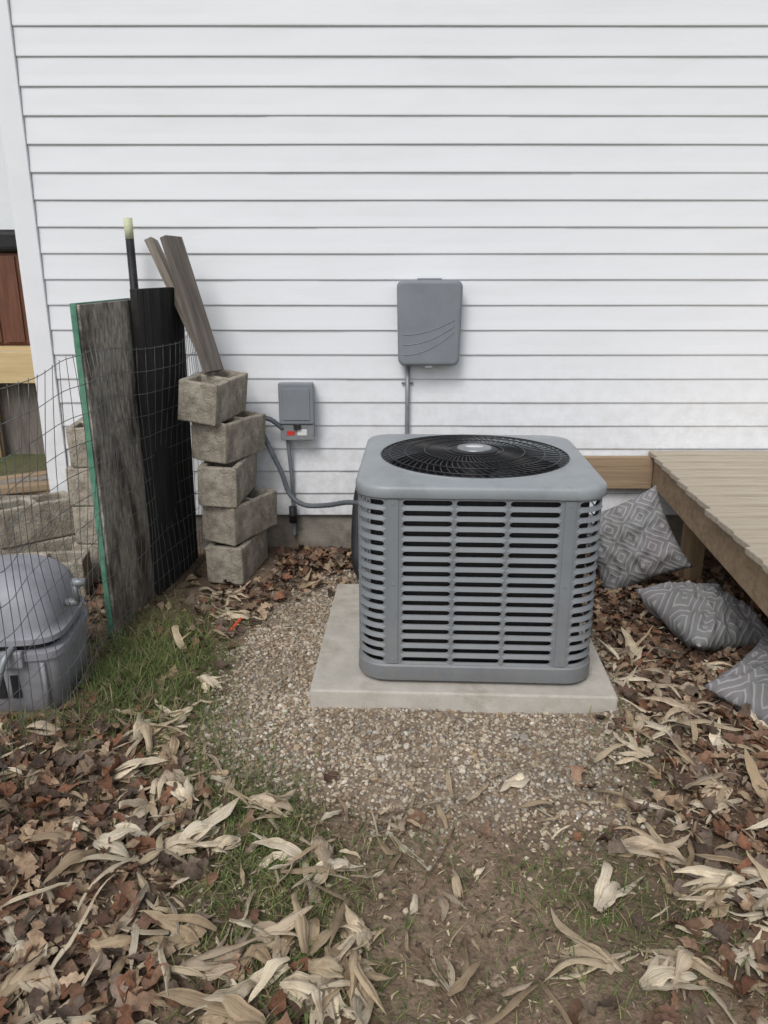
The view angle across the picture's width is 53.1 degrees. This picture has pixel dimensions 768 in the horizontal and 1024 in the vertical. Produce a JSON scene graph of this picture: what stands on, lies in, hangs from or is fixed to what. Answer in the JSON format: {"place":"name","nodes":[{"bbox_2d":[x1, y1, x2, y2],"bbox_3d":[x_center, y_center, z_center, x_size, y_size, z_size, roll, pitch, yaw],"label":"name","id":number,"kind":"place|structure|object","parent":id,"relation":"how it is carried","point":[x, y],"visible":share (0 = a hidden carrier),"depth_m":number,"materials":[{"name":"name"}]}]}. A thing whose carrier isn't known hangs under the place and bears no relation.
{"place":"outdoors","nodes":[
{"label":"outdoors","id":0,"kind":"place"},
{"bbox_2d":[0,454,767,1023],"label":"ground","id":1,"kind":"structure","parent":0,"point":[34,462],"depth_m":2.03,"materials":[{"name":"soil"}]},
{"bbox_2d":[0,126,30,351],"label":"neighbor house","id":2,"kind":"structure","parent":1,"relation":"on","point":[6,219],"depth_m":12.08,"materials":[{"name":"plastic"}]},
{"bbox_2d":[0,345,44,456],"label":"back deck","id":3,"kind":"structure","parent":1,"relation":"on","point":[15,367],"depth_m":6.44,"materials":[{"name":"brown wood"}]},
{"bbox_2d":[0,229,29,344],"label":"hot tub","id":4,"kind":"object","parent":3,"relation":"on","point":[13,325],"visible":0.2,"depth_m":6.20,"materials":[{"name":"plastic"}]},
{"bbox_2d":[0,471,49,500],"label":"lumber pile","id":5,"kind":"object","parent":1,"relation":"on","point":[42,482],"depth_m":5.10,"materials":[{"name":"brown wood"}]},
{"bbox_2d":[0,534,75,554],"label":"concrete block","id":6,"kind":"object","parent":1,"relation":"on","point":[58,541],"depth_m":3.89,"materials":[{"name":"grey concrete"}]},
{"bbox_2d":[0,491,74,548],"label":"concrete block","id":7,"kind":"object","parent":6,"relation":"on","point":[65,521],"depth_m":3.85,"materials":[{"name":"grey concrete"}]},
{"bbox_2d":[0,554,88,711],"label":"portable grill","id":8,"kind":"object","parent":1,"relation":"on","point":[25,692],"visible":0.9,"depth_m":2.68,"materials":[{"name":"plastic"}]},
{"bbox_2d":[17,549,92,596],"bbox_3d":[-1.620,0.310,3.684,0.394,0.198,0.193,-3,18,-10],"label":"concrete block","id":9,"kind":"object","parent":1,"relation":"on","point":[61,556],"depth_m":3.71,"materials":[{"name":"grey concrete"}]},
{"bbox_2d":[72,541,101,579],"bbox_3d":[-1.459,0.196,4.047,0.196,0.198,0.394,1,18,2],"label":"concrete block","id":10,"kind":"object","parent":1,"relation":"on","point":[96,559],"depth_m":3.85,"materials":[{"name":"grey concrete"}]},
{"bbox_2d":[72,506,97,543],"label":"concrete block","id":11,"kind":"object","parent":10,"relation":"on","point":[82,522],"depth_m":3.80,"materials":[{"name":"grey concrete"}]},
{"bbox_2d":[66,465,92,505],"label":"concrete block","id":12,"kind":"object","parent":11,"relation":"on","point":[84,490],"depth_m":3.74,"materials":[{"name":"grey concrete"}]},
{"bbox_2d":[65,417,88,467],"bbox_3d":[-1.440,-0.365,3.870,0.195,0.199,0.398,-2,18,-7],"label":"concrete block","id":13,"kind":"object","parent":12,"relation":"on","point":[81,454],"depth_m":3.68,"materials":[{"name":"grey concrete"}]},
{"bbox_2d":[0,334,208,802],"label":"wire fence","id":14,"kind":"object","parent":1,"relation":"on","point":[116,372],"visible":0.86,"depth_m":2.78,"materials":[{"name":"black metal"}]},
{"bbox_2d":[69,298,153,639],"bbox_3d":[-1.132,-0.196,3.316,0.033,1.380,0.558,1,18,3],"label":"plywood panel","id":15,"kind":"object","parent":1,"relation":"on","point":[102,324],"visible":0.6,"depth_m":3.21,"materials":[{"name":"grey wood"}]},
{"bbox_2d":[123,218,138,288],"bbox_3d":[-1.225,-0.483,3.968,0.039,1.935,0.041,0,18,0],"label":"fence post","id":16,"kind":"object","parent":1,"relation":"on","point":[130,250],"visible":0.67,"depth_m":3.71,"materials":[{"name":"plastic"}]},
{"bbox_2d":[130,287,197,594],"bbox_3d":[-1.050,-0.351,3.741,0.035,1.420,0.514,3,18,7],"label":"charred panel","id":17,"kind":"object","parent":1,"relation":"on","point":[156,321],"visible":0.72,"depth_m":3.65,"materials":[{"name":"black wood"}]},
{"bbox_2d":[230,617,241,629],"bbox_3d":[-0.645,0.489,3.347,0.012,0.025,0.096,6,18,18],"label":"marker stake","id":18,"kind":"object","parent":1,"relation":"on","point":[236,623],"visible":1,"depth_m":3.34,"materials":[{"name":"orange plastic"}]},
{"bbox_2d":[205,529,267,584],"bbox_3d":[-0.754,0.209,3.987,0.197,0.198,0.395,3,18,10],"label":"concrete block","id":19,"kind":"object","parent":1,"relation":"on","point":[241,562],"depth_m":3.82,"materials":[{"name":"grey concrete"}]},
{"bbox_2d":[202,487,276,545],"bbox_3d":[-0.732,0.012,3.934,0.194,0.199,0.397,10,19,22],"label":"concrete block","id":20,"kind":"object","parent":19,"relation":"on","point":[254,512],"depth_m":3.80,"materials":[{"name":"grey concrete"}]},
{"bbox_2d":[197,453,256,507],"bbox_3d":[-0.780,-0.176,3.853,0.199,0.200,0.396,5,18,5],"label":"concrete block","id":21,"kind":"object","parent":20,"relation":"on","point":[231,485],"depth_m":3.68,"materials":[{"name":"grey concrete"}]},
{"bbox_2d":[192,410,265,463],"bbox_3d":[-0.766,-0.383,3.832,0.197,0.201,0.394,11,18,18],"label":"concrete block","id":22,"kind":"object","parent":21,"relation":"on","point":[241,435],"depth_m":3.69,"materials":[{"name":"grey concrete"}]},
{"bbox_2d":[178,369,247,425],"bbox_3d":[-0.825,-0.564,3.730,0.198,0.199,0.396,10,20,9],"label":"concrete block","id":23,"kind":"object","parent":22,"relation":"on","point":[213,398],"depth_m":3.58,"materials":[{"name":"grey concrete"}]},
{"bbox_2d":[144,237,195,349],"bbox_3d":[-0.985,-1.004,3.741,0.038,0.661,0.115,-23,11,4],"label":"weathered board","id":24,"kind":"object","parent":23,"relation":"on","point":[157,254],"visible":0.5,"depth_m":3.66,"materials":[{"name":"grey wood"}]},
{"bbox_2d":[160,235,223,373],"bbox_3d":[-0.910,-0.983,3.659,0.038,0.647,0.125,-12,10,25],"label":"weathered board","id":25,"kind":"object","parent":23,"relation":"on","point":[184,280],"visible":1,"depth_m":3.63,"materials":[{"name":"brown wood"}]},
{"bbox_2d":[0,568,767,1023],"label":"corn husks","id":26,"kind":"object","parent":1,"relation":"on","point":[334,970],"visible":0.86,"depth_m":1.89},
{"bbox_2d":[0,543,767,1023],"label":"leaf litter","id":27,"kind":"object","parent":1,"relation":"on","point":[132,993],"visible":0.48,"depth_m":2.15,"materials":[{"name":"brown plant"}]},
{"bbox_2d":[0,562,767,1023],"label":"grass","id":28,"kind":"structure","parent":1,"relation":"on","point":[160,648],"depth_m":2.14,"materials":[{"name":"plant"}]},
{"bbox_2d":[0,550,767,1023],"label":"plant debris","id":29,"kind":"object","parent":1,"relation":"on","point":[420,886],"visible":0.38,"depth_m":1.93,"materials":[{"name":"brown plant"}]},
{"bbox_2d":[1,553,767,1012],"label":"twigs","id":30,"kind":"object","parent":1,"relation":"on","point":[399,811],"visible":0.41,"depth_m":2.14,"materials":[{"name":"brown wood"}]},
{"bbox_2d":[119,558,756,914],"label":"gravel","id":31,"kind":"structure","parent":1,"relation":"on","point":[534,761],"depth_m":2.53,"materials":[{"name":"grey gravel"}]},
{"bbox_2d":[196,515,707,548],"bbox_3d":[3.590,-0.938,8.132,10.780,0.499,7.885,0,18,0],"label":"foundation","id":32,"kind":"object","parent":1,"relation":"on","point":[323,531],"depth_m":4.33,"materials":[{"name":"concrete"}]},
{"bbox_2d":[310,584,617,713],"bbox_3d":[0.300,0.547,3.203,1.090,0.110,0.980,1,18,2],"label":"concrete pad","id":33,"kind":"object","parent":1,"relation":"on","point":[340,678],"visible":0.49,"depth_m":2.75,"materials":[{"name":"grey concrete"}]},
{"bbox_2d":[356,434,606,683],"bbox_3d":[0.345,0.116,3.051,0.860,0.770,0.860,1,18,2],"label":"air conditioner","id":34,"kind":"object","parent":33,"relation":"on","point":[473,551],"visible":1,"depth_m":2.69,"materials":[{"name":"paint"}]},
{"bbox_2d":[265,416,361,507],"bbox_3d":[-0.263,-0.201,3.850,0.226,0.479,0.971,-17,24,-42],"label":"electrical whip conduit","id":35,"kind":"object","parent":34,"relation":"attached to","point":[292,497],"visible":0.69,"depth_m":4.05,"materials":[{"name":"grey plastic"}]},
{"bbox_2d":[351,487,365,578],"bbox_3d":[-0.082,0.081,3.842,0.186,0.413,0.838,-3,18,-8],"label":"insulated refrigerant line","id":36,"kind":"object","parent":34,"relation":"attached to","point":[354,545],"visible":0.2,"depth_m":3.80,"materials":[{"name":"plastic"}]},
{"bbox_2d":[587,485,692,591],"bbox_3d":[1.197,0.147,3.731,0.430,0.430,0.228,-24,-18,18],"label":"pillow","id":37,"kind":"object","parent":1,"relation":"on","point":[637,542],"visible":0.88,"depth_m":3.66,"materials":[{"name":"fabric"}]},
{"bbox_2d":[584,451,767,616],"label":"wooden deck","id":38,"kind":"structure","parent":1,"relation":"on","point":[717,501],"depth_m":3.52,"materials":[{"name":"brown wood"}]},
{"bbox_2d":[634,580,767,652],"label":"pillow","id":39,"kind":"object","parent":1,"relation":"on","point":[701,617],"visible":0.95,"depth_m":3.15,"materials":[{"name":"fabric"}]},
{"bbox_2d":[703,636,767,724],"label":"pillow","id":40,"kind":"object","parent":1,"relation":"on","point":[743,681],"visible":0.91,"depth_m":2.65,"materials":[{"name":"fabric"}]},
{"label":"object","id":41,"kind":"object","parent":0,"visible":0},
{"bbox_2d":[0,108,51,492],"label":"corner trim side","id":42,"kind":"structure","parent":41,"relation":"attached to","point":[18,249],"depth_m":3.89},
{"bbox_2d":[0,0,67,492],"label":"corner trim","id":43,"kind":"structure","parent":41,"relation":"attached to","point":[13,122],"depth_m":3.83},
{"bbox_2d":[9,0,767,514],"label":"siding front","id":44,"kind":"object","parent":41,"relation":"attached to","point":[571,196],"visible":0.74,"depth_m":3.78,"materials":[{"name":"plastic"}]},
{"bbox_2d":[278,382,314,535],"bbox_3d":[-0.455,-0.267,4.132,0.184,0.866,0.114,0,18,0],"label":"disconnect box","id":45,"kind":"object","parent":44,"relation":"attached to","point":[296,412],"visible":0.95,"depth_m":4.00,"materials":[{"name":"plastic"}]},
{"bbox_2d":[397,278,462,433],"bbox_3d":[0.228,-0.544,4.037,0.328,1.309,0.110,0,18,0],"label":"utility box","id":46,"kind":"object","parent":44,"relation":"attached to","point":[429,312],"visible":0.97,"depth_m":3.86,"materials":[{"name":"plastic"}]}
]}

